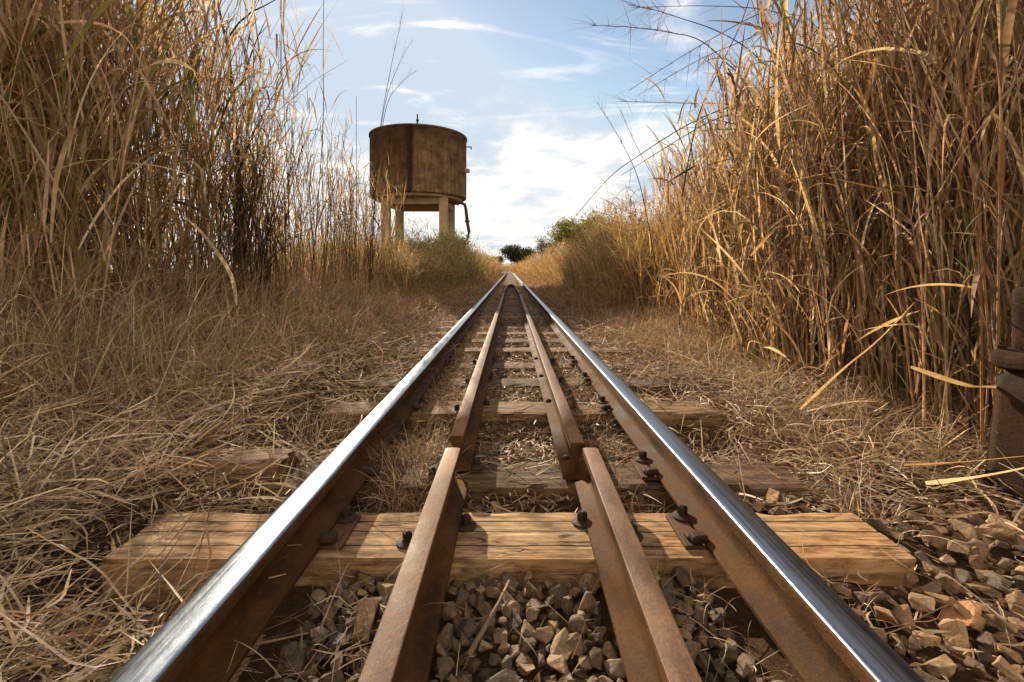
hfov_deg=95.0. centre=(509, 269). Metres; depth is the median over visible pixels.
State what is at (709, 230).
tall grass clump
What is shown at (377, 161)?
seed stalk
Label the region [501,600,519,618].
ballast stone
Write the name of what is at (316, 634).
ballast stone
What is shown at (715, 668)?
ballast stone
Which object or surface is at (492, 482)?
wooden sleeper
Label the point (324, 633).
ballast stone
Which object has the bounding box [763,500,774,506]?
ballast stone
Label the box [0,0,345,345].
tall grass clump
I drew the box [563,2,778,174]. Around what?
seed stalk
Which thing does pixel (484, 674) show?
ballast stone
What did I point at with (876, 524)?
ballast stone
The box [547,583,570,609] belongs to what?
ballast stone
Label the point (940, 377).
bent straw
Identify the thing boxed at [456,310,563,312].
wooden sleeper
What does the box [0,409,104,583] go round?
grass tuft
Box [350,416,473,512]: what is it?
grass tuft
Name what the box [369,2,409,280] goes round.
seed stalk
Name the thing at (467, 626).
ballast stone
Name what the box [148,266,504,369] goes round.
grass
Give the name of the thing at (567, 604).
ballast stone
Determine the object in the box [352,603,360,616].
ballast stone
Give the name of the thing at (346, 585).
ballast stone
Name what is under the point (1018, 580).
ballast stone
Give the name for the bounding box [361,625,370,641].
ballast stone
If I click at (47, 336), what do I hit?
fallen straw
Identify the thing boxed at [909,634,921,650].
ballast stone
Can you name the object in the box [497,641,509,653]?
ballast stone
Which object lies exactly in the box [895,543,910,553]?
ballast stone
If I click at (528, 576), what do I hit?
ballast stone
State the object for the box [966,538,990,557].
ballast stone
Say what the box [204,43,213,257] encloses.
grass stalk
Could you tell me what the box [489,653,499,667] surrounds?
ballast stone
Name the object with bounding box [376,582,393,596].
ballast stone
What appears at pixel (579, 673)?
ballast stone
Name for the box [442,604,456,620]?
ballast stone
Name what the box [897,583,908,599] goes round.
ballast stone
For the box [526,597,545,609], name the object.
ballast stone
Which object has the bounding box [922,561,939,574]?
ballast stone
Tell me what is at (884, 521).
ballast stone
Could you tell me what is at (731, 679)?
ballast stone
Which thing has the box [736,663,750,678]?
ballast stone
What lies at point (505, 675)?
ballast stone
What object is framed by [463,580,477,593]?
ballast stone
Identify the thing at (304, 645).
ballast stone
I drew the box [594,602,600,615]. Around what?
ballast stone
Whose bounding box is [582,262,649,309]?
grass tuft
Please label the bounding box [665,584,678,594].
ballast stone
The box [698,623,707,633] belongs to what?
ballast stone
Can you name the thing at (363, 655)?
ballast stone
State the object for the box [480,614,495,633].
ballast stone
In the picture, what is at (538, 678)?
ballast stone
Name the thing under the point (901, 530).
ballast stone
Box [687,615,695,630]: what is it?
ballast stone
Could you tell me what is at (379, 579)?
ballast stone
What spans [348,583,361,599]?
ballast stone
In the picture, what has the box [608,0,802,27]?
seed stalk
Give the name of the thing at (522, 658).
ballast stone
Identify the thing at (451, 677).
ballast stone
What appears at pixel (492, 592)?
ballast stone
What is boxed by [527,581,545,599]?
ballast stone
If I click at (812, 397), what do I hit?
bent straw
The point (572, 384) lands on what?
grass tuft
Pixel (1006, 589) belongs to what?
ballast stone
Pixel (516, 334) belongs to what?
wooden sleeper
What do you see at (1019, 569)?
ballast stone
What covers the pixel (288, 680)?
ballast stone
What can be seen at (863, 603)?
grass tuft
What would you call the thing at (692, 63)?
seed stalk
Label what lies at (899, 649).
ballast stone
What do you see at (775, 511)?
ballast stone
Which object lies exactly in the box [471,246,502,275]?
tall grass
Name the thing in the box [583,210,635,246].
green bush
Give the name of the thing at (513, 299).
wooden sleeper
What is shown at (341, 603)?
ballast stone
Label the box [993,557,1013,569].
ballast stone
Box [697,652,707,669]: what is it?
ballast stone
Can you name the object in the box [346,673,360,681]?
ballast stone
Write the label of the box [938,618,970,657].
ballast stone
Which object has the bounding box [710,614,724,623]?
ballast stone
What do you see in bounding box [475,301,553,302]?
wooden sleeper
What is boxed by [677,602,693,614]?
ballast stone
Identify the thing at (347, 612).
ballast stone
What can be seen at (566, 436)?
check rail
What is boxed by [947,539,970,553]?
ballast stone
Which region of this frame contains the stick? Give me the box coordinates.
[466,580,509,658]
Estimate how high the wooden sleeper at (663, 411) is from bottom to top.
0.185 m
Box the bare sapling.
[215,0,281,292]
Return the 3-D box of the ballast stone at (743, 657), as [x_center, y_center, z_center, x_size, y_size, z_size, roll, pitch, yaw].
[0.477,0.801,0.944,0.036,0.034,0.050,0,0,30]
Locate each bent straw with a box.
[50,128,76,242]
[177,211,237,304]
[750,223,817,255]
[799,302,914,409]
[886,173,893,221]
[904,456,1022,465]
[910,366,995,387]
[925,467,1023,484]
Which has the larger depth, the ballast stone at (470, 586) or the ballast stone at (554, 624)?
the ballast stone at (470, 586)
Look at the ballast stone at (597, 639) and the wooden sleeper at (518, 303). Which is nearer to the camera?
the ballast stone at (597, 639)
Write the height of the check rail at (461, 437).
0.132 m
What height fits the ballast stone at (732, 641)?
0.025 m
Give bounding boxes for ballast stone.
[274,669,278,679]
[279,641,296,666]
[282,649,307,675]
[283,678,294,681]
[293,625,309,637]
[297,638,306,649]
[300,668,316,681]
[305,673,318,681]
[310,626,327,642]
[311,589,326,603]
[311,635,322,645]
[312,604,321,620]
[313,626,321,638]
[315,650,328,663]
[319,669,344,681]
[322,602,335,624]
[326,618,337,636]
[327,583,334,593]
[328,631,353,655]
[330,650,342,671]
[332,583,342,598]
[333,598,344,609]
[336,579,349,589]
[341,589,354,603]
[341,607,351,616]
[345,616,356,626]
[345,656,356,663]
[346,569,358,583]
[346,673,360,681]
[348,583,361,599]
[351,597,378,651]
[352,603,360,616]
[355,646,368,658]
[357,589,367,595]
[359,659,365,673]
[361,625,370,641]
[364,577,374,586]
[367,583,375,591]
[371,629,376,635]
[372,596,384,608]
[374,577,383,585]
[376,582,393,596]
[379,605,385,615]
[382,596,388,604]
[435,623,452,648]
[435,643,446,656]
[436,656,454,681]
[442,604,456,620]
[446,586,458,595]
[446,673,458,681]
[450,578,457,586]
[456,588,468,610]
[457,618,476,637]
[457,674,471,681]
[459,631,470,647]
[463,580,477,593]
[463,601,470,619]
[464,650,475,661]
[467,658,480,672]
[475,574,488,586]
[475,593,484,612]
[476,585,484,595]
[478,601,495,617]
[478,640,492,651]
[478,668,495,681]
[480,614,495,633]
[484,669,518,681]
[485,586,500,597]
[489,579,497,587]
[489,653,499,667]
[492,628,507,643]
[496,582,502,592]
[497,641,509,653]
[498,616,506,626]
[499,571,518,594]
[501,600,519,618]
[501,655,511,669]
[502,591,514,603]
[508,608,521,629]
[509,644,520,659]
[515,591,526,605]
[516,653,532,668]
[518,663,534,674]
[520,619,535,645]
[522,635,536,653]
[524,571,532,584]
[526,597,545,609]
[526,606,539,622]
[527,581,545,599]
[534,672,540,681]
[536,626,553,643]
[538,653,545,666]
[543,644,550,653]
[544,577,553,588]
[545,595,556,608]
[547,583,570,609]
[547,654,568,674]
[548,612,558,620]
[548,621,558,632]
[550,627,573,661]
[558,673,572,681]
[561,595,573,615]
[563,580,572,588]
[567,632,586,655]
[568,614,587,634]
[569,588,580,595]
[573,668,585,679]
[577,610,585,617]
[578,573,599,594]
[578,582,588,592]
[578,655,591,668]
[579,591,596,612]
[584,640,595,654]
[585,676,598,681]
[589,647,603,669]
[591,632,603,646]
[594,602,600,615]
[594,626,606,636]
[598,675,612,681]
[602,642,616,658]
[604,658,625,680]
[653,569,660,581]
[660,579,672,588]
[661,589,678,613]
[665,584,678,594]
[671,565,690,588]
[672,614,689,627]
[675,588,684,595]
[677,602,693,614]
[679,628,691,641]
[682,624,693,633]
[683,597,694,606]
[685,640,700,663]
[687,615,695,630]
[689,587,695,596]
[693,609,707,625]
[694,580,709,594]
[694,602,704,609]
[697,593,713,603]
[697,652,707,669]
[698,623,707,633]
[699,631,707,646]
[701,674,713,681]
[702,651,712,664]
[707,624,717,633]
[707,638,716,647]
[708,608,716,616]
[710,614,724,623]
[711,660,724,676]
[715,607,725,618]
[715,657,727,667]
[718,627,731,639]
[718,642,738,665]
[725,638,738,648]
[725,673,734,681]
[726,677,737,681]
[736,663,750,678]
[737,653,756,681]
[749,678,765,681]
[754,500,765,512]
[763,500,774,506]
[766,488,778,503]
[768,507,785,515]
[830,584,852,599]
[852,608,870,616]
[853,592,890,605]
[865,518,890,533]
[870,626,885,639]
[873,606,898,624]
[874,518,894,525]
[890,531,903,539]
[891,604,915,633]
[893,642,905,658]
[894,515,914,536]
[895,526,908,538]
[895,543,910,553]
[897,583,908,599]
[903,571,918,587]
[906,510,924,525]
[908,592,935,613]
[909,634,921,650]
[912,630,940,646]
[913,668,943,681]
[915,550,931,567]
[920,530,947,552]
[921,581,941,593]
[921,654,956,678]
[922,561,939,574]
[924,591,955,609]
[930,524,948,534]
[934,572,960,593]
[938,600,981,625]
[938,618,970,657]
[939,554,955,565]
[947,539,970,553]
[948,519,976,538]
[953,604,985,631]
[955,568,972,583]
[963,655,986,679]
[965,597,991,613]
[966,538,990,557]
[966,583,997,593]
[969,554,987,569]
[974,523,1009,539]
[974,569,994,581]
[977,631,998,655]
[978,645,992,666]
[982,613,1018,633]
[986,514,1017,534]
[987,572,1011,593]
[992,655,1023,681]
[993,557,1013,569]
[995,540,1010,549]
[997,644,1023,663]
[998,676,1012,681]
[999,585,1013,594]
[1006,590,1023,620]
[1008,617,1023,630]
[1012,533,1023,546]
[1012,545,1023,551]
[1012,575,1023,591]
[1015,566,1023,573]
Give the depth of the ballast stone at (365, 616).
1.05 m
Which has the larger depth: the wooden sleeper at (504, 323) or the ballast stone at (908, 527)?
the wooden sleeper at (504, 323)
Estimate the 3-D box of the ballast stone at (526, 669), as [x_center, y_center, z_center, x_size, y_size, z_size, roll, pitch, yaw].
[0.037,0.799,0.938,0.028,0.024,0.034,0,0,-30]
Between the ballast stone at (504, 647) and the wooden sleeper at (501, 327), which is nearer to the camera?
the ballast stone at (504, 647)
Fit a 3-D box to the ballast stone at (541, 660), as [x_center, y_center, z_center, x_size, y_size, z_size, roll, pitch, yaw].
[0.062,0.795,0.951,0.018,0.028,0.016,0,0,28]
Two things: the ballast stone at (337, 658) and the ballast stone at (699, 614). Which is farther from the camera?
the ballast stone at (699, 614)
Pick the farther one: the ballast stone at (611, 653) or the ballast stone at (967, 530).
the ballast stone at (967, 530)
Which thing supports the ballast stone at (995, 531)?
on the ground at (740, 615)
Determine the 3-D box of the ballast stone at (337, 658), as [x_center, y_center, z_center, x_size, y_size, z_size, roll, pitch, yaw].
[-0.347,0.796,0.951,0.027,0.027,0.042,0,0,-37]
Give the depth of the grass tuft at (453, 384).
2.92 m
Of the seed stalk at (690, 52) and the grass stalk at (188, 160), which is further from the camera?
the grass stalk at (188, 160)
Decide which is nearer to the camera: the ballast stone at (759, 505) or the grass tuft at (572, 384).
the ballast stone at (759, 505)
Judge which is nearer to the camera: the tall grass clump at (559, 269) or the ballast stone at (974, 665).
the ballast stone at (974, 665)
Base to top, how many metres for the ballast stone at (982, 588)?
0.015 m
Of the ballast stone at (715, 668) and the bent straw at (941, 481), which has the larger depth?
the bent straw at (941, 481)
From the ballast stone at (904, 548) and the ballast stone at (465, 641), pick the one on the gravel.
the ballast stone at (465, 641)
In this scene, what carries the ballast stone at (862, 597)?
on the ground at (740, 615)
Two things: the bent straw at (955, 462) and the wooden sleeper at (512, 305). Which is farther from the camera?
the wooden sleeper at (512, 305)
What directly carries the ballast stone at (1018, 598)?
on the ground at (740, 615)
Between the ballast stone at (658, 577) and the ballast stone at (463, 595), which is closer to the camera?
the ballast stone at (463, 595)
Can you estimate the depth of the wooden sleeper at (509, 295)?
13.65 m
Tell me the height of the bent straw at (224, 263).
0.625 m
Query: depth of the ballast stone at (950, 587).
1.19 m
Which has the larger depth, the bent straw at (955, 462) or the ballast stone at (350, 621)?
the bent straw at (955, 462)
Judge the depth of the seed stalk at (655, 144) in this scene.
3.77 m
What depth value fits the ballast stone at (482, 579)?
1.19 m
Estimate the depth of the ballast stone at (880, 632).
1.01 m
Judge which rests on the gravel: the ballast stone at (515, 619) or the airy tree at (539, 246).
the ballast stone at (515, 619)
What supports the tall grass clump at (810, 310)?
on the ground at (740, 615)
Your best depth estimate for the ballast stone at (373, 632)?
1.02 m
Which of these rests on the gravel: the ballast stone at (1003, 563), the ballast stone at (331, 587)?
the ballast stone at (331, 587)
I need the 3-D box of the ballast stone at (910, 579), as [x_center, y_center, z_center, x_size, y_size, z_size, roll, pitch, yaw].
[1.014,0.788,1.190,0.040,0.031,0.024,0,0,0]
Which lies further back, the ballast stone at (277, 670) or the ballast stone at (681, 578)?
the ballast stone at (681, 578)
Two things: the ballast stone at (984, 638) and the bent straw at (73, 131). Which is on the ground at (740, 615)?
the ballast stone at (984, 638)
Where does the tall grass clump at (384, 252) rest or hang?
on the ground at (740, 615)
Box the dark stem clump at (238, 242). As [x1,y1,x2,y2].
[199,121,308,315]
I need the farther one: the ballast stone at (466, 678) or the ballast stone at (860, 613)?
the ballast stone at (860, 613)
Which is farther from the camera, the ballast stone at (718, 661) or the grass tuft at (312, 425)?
the grass tuft at (312, 425)
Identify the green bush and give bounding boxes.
[387,235,432,253]
[430,229,477,253]
[544,207,615,249]
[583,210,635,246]
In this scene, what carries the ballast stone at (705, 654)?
on the gravel
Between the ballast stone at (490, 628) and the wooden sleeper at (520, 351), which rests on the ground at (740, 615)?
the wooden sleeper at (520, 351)
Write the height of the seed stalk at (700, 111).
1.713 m
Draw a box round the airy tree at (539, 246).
[532,235,559,255]
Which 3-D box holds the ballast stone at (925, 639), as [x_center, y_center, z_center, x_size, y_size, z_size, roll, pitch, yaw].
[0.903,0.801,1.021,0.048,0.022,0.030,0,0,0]
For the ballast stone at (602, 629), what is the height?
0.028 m
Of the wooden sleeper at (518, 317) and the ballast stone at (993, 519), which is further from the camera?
the wooden sleeper at (518, 317)
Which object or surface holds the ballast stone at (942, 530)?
on the ground at (740, 615)
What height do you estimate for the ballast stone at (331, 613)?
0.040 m
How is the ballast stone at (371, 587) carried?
on the gravel
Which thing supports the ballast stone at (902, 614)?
on the ground at (740, 615)
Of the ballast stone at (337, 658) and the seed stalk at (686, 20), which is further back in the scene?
the seed stalk at (686, 20)
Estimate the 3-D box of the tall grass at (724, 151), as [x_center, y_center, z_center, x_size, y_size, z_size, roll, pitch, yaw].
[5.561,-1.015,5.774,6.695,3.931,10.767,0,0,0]
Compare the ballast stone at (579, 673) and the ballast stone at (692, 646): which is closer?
the ballast stone at (579, 673)
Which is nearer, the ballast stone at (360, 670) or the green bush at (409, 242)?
the ballast stone at (360, 670)
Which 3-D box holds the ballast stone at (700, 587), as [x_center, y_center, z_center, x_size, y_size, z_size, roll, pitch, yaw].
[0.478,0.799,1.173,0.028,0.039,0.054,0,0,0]
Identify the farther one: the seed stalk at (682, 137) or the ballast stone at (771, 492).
the seed stalk at (682, 137)
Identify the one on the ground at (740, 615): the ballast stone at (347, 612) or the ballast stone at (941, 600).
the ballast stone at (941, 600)
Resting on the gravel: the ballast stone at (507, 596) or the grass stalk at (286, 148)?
the ballast stone at (507, 596)
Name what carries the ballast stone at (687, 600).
on the ground at (740, 615)
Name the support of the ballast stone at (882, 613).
on the ground at (740, 615)
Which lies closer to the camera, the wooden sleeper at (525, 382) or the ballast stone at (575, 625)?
the ballast stone at (575, 625)
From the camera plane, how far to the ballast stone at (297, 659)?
0.93 m
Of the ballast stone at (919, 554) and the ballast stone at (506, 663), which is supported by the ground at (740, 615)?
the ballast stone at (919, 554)
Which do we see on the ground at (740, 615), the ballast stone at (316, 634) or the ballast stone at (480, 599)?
the ballast stone at (480, 599)
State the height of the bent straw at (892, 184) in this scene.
0.229 m
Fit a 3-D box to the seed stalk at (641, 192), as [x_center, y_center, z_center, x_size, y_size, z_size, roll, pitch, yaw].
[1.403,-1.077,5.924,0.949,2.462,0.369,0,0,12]
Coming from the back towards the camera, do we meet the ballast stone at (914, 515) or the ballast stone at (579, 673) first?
the ballast stone at (914, 515)
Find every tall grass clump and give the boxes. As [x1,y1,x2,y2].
[0,0,337,313]
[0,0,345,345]
[61,0,345,308]
[154,69,378,297]
[252,222,459,295]
[264,209,498,287]
[296,140,421,296]
[536,214,666,293]
[568,172,783,310]
[623,137,789,327]
[631,0,1014,360]
[639,0,1023,397]
[711,0,1023,459]
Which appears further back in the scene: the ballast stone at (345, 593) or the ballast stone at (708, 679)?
the ballast stone at (345, 593)
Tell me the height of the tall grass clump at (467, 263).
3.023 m
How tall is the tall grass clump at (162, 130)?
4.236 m
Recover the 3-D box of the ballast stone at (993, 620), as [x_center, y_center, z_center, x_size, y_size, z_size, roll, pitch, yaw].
[1.096,0.788,1.049,0.053,0.042,0.049,0,0,14]
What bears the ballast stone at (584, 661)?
on the gravel
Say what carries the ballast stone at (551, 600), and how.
on the ballast stone at (536, 602)
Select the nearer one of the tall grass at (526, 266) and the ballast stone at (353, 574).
the ballast stone at (353, 574)
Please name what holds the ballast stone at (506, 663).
on the gravel
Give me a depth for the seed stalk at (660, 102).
3.69 m
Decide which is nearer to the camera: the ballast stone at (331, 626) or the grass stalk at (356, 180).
the ballast stone at (331, 626)
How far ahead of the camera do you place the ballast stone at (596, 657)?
0.95 m
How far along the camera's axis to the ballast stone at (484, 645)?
0.98 m
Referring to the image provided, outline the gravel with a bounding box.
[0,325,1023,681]
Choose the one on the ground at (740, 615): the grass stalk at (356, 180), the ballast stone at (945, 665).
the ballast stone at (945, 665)
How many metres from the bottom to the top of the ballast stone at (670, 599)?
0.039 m
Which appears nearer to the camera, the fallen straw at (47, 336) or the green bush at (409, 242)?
the fallen straw at (47, 336)
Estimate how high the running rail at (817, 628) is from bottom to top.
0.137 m
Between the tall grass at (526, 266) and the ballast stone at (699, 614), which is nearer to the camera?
the ballast stone at (699, 614)
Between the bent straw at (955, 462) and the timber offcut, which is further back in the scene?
the timber offcut
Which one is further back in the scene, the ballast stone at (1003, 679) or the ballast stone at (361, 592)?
the ballast stone at (361, 592)
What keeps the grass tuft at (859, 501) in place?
on the ground at (740, 615)
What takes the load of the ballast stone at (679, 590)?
on the ground at (740, 615)
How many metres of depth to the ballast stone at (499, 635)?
1.02 m
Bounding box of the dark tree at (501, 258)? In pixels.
[490,255,504,262]
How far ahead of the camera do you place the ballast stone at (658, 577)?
1.20 m
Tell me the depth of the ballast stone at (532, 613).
1.07 m
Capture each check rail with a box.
[358,447,467,681]
[449,292,505,470]
[518,294,587,479]
[575,447,701,681]
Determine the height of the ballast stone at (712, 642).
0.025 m
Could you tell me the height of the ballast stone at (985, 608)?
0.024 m
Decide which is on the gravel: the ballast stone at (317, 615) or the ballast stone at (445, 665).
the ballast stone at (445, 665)
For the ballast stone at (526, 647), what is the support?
on the gravel
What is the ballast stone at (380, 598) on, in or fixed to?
on the ground at (740, 615)
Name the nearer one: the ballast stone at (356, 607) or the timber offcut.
the ballast stone at (356, 607)
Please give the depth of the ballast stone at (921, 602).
1.11 m
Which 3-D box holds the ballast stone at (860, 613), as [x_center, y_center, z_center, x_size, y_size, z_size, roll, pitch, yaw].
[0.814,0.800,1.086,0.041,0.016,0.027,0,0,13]
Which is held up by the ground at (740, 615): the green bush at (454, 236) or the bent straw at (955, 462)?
the green bush at (454, 236)
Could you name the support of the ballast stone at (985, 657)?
on the ground at (740, 615)
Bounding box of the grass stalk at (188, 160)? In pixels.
[181,16,191,236]
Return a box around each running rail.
[108,272,506,681]
[507,272,924,681]
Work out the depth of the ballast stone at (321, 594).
1.13 m
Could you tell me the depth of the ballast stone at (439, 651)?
0.98 m
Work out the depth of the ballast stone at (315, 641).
0.99 m
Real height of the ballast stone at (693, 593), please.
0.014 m
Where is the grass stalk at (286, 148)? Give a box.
[281,0,291,280]
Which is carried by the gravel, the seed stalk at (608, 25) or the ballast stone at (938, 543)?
the ballast stone at (938, 543)
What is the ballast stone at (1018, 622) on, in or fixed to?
on the ground at (740, 615)
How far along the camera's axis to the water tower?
27.55 m
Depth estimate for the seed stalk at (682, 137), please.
3.69 m
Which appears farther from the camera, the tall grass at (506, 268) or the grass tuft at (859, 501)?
the tall grass at (506, 268)
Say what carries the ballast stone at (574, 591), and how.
on the ground at (740, 615)
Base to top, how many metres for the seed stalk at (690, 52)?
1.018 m
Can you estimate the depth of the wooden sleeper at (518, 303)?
10.51 m
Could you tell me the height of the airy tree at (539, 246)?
3.173 m
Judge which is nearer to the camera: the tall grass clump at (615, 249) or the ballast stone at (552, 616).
the ballast stone at (552, 616)
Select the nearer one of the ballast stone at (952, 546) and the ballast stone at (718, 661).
the ballast stone at (718, 661)
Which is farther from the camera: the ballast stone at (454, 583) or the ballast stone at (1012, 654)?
the ballast stone at (454, 583)
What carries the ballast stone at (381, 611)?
on the ground at (740, 615)
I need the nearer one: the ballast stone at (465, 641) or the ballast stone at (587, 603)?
the ballast stone at (465, 641)
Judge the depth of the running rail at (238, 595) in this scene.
1.06 m
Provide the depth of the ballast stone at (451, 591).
1.16 m
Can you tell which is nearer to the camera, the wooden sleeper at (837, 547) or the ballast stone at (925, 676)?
the ballast stone at (925, 676)
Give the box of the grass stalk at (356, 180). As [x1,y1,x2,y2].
[355,96,356,279]
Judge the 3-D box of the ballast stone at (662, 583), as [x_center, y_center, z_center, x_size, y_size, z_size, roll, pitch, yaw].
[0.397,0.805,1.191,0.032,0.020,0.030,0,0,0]
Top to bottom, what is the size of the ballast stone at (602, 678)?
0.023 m
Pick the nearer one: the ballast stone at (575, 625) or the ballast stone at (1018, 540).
the ballast stone at (575, 625)
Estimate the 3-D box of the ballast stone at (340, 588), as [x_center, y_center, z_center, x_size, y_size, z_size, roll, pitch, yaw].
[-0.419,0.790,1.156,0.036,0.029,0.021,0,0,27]
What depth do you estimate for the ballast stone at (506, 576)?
1.19 m
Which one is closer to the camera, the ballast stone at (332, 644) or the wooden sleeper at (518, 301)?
the ballast stone at (332, 644)
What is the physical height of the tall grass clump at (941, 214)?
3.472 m
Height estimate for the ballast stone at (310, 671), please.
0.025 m
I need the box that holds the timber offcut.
[187,448,298,480]
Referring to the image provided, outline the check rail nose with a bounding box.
[503,284,520,298]
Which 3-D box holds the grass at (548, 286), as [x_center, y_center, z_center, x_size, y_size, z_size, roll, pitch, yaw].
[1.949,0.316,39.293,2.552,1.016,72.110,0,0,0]
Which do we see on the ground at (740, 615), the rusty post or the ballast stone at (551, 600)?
the rusty post
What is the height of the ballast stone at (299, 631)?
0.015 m
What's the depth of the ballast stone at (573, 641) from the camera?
0.98 m
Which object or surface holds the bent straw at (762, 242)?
attached to the tall grass clump at (810, 310)
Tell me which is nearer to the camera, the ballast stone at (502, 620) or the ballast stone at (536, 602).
the ballast stone at (502, 620)
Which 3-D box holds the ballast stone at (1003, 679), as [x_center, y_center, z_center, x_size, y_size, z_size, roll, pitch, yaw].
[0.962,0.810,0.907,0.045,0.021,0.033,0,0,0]
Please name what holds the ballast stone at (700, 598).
on the ground at (740, 615)
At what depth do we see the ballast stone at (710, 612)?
1.09 m
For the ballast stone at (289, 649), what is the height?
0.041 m
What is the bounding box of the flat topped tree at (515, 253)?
[497,243,536,264]
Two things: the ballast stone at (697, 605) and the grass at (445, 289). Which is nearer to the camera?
the ballast stone at (697, 605)
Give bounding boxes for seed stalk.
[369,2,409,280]
[370,40,412,278]
[371,69,415,280]
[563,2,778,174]
[573,105,783,218]
[589,91,658,280]
[606,85,769,126]
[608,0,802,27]
[616,102,681,254]
[619,0,791,92]
[622,112,774,174]
[627,0,777,104]
[630,22,779,113]
[681,1,748,195]
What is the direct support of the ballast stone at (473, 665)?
on the ground at (740, 615)
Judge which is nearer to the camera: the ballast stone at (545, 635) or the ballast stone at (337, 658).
the ballast stone at (337, 658)
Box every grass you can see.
[27,69,324,285]
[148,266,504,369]
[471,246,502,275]
[501,262,517,272]
[511,250,565,278]
[515,272,802,369]
[634,10,1023,339]
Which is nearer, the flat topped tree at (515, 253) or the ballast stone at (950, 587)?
the ballast stone at (950, 587)
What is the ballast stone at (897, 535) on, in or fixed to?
on the ground at (740, 615)
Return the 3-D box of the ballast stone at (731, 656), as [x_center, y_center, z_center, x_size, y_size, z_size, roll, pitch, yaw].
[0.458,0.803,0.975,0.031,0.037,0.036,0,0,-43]
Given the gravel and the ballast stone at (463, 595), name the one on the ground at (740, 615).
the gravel
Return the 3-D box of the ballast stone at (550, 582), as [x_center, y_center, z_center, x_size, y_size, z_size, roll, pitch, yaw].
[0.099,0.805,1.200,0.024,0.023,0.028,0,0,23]
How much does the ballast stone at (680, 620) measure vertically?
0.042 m
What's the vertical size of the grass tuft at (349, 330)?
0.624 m
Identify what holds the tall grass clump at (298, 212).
on the ground at (740, 615)
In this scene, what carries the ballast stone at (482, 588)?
on the gravel
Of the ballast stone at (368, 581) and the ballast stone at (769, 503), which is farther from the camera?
the ballast stone at (769, 503)
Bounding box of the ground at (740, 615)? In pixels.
[0,269,1023,681]
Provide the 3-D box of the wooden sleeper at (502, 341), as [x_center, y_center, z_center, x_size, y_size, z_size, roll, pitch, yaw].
[-0.028,0.826,5.002,2.132,0.146,0.238,0,0,0]
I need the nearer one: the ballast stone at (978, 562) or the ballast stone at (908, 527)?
the ballast stone at (978, 562)
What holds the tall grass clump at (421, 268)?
on the ground at (740, 615)
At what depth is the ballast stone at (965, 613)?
1.06 m
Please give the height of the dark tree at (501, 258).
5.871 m
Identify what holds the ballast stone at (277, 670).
on the ground at (740, 615)
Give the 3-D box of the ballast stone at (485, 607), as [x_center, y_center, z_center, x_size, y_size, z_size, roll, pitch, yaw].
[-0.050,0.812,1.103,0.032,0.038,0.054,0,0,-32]
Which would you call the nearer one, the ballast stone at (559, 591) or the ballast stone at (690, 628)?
the ballast stone at (690, 628)
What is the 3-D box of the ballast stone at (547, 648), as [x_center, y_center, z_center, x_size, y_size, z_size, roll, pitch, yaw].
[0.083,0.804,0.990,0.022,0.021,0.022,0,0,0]
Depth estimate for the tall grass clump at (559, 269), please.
15.69 m
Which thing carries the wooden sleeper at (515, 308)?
on the ground at (740, 615)
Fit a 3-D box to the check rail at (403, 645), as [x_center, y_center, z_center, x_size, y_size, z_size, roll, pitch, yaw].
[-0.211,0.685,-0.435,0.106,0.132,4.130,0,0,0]
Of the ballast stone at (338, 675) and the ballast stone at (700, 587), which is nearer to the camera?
the ballast stone at (338, 675)
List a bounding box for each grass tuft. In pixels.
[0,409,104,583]
[270,384,376,455]
[288,284,399,349]
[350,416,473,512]
[421,369,491,404]
[536,366,598,398]
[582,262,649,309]
[797,450,976,555]
[814,568,903,628]
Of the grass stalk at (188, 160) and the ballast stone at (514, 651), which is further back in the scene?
the grass stalk at (188, 160)
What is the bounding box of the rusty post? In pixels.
[982,287,1023,502]
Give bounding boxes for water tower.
[369,114,471,254]
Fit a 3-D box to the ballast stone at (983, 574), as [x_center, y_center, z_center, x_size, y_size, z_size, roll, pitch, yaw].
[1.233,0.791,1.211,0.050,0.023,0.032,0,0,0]
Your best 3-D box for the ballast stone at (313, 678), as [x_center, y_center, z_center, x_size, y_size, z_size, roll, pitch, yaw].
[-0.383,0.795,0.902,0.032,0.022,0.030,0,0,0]
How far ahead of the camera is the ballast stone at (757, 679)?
0.90 m
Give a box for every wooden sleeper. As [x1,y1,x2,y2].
[101,504,916,609]
[215,450,809,503]
[321,396,725,431]
[349,372,671,396]
[386,355,640,370]
[400,347,629,356]
[417,339,606,345]
[426,332,596,336]
[436,326,584,330]
[441,320,580,324]
[450,316,575,319]
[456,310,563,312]
[457,313,567,315]
[465,305,558,306]
[467,308,555,309]
[470,303,556,304]
[474,299,547,300]
[475,295,544,296]
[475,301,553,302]
[481,293,541,294]
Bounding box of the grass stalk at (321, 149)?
[309,0,323,293]
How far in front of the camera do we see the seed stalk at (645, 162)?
5.60 m
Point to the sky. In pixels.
(516, 78)
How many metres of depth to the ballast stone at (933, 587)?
1.18 m
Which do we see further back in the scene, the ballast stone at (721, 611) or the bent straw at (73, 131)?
the bent straw at (73, 131)
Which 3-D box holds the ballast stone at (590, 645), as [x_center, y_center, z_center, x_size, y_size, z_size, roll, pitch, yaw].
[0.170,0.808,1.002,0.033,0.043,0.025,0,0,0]
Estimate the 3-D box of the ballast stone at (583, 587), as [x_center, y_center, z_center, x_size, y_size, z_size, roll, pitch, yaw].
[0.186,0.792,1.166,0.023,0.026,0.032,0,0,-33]
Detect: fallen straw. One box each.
[0,198,489,681]
[558,303,1023,669]
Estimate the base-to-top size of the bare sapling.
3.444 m
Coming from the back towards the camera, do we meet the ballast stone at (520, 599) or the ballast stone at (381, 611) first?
the ballast stone at (520, 599)
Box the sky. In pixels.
[9,0,1013,268]

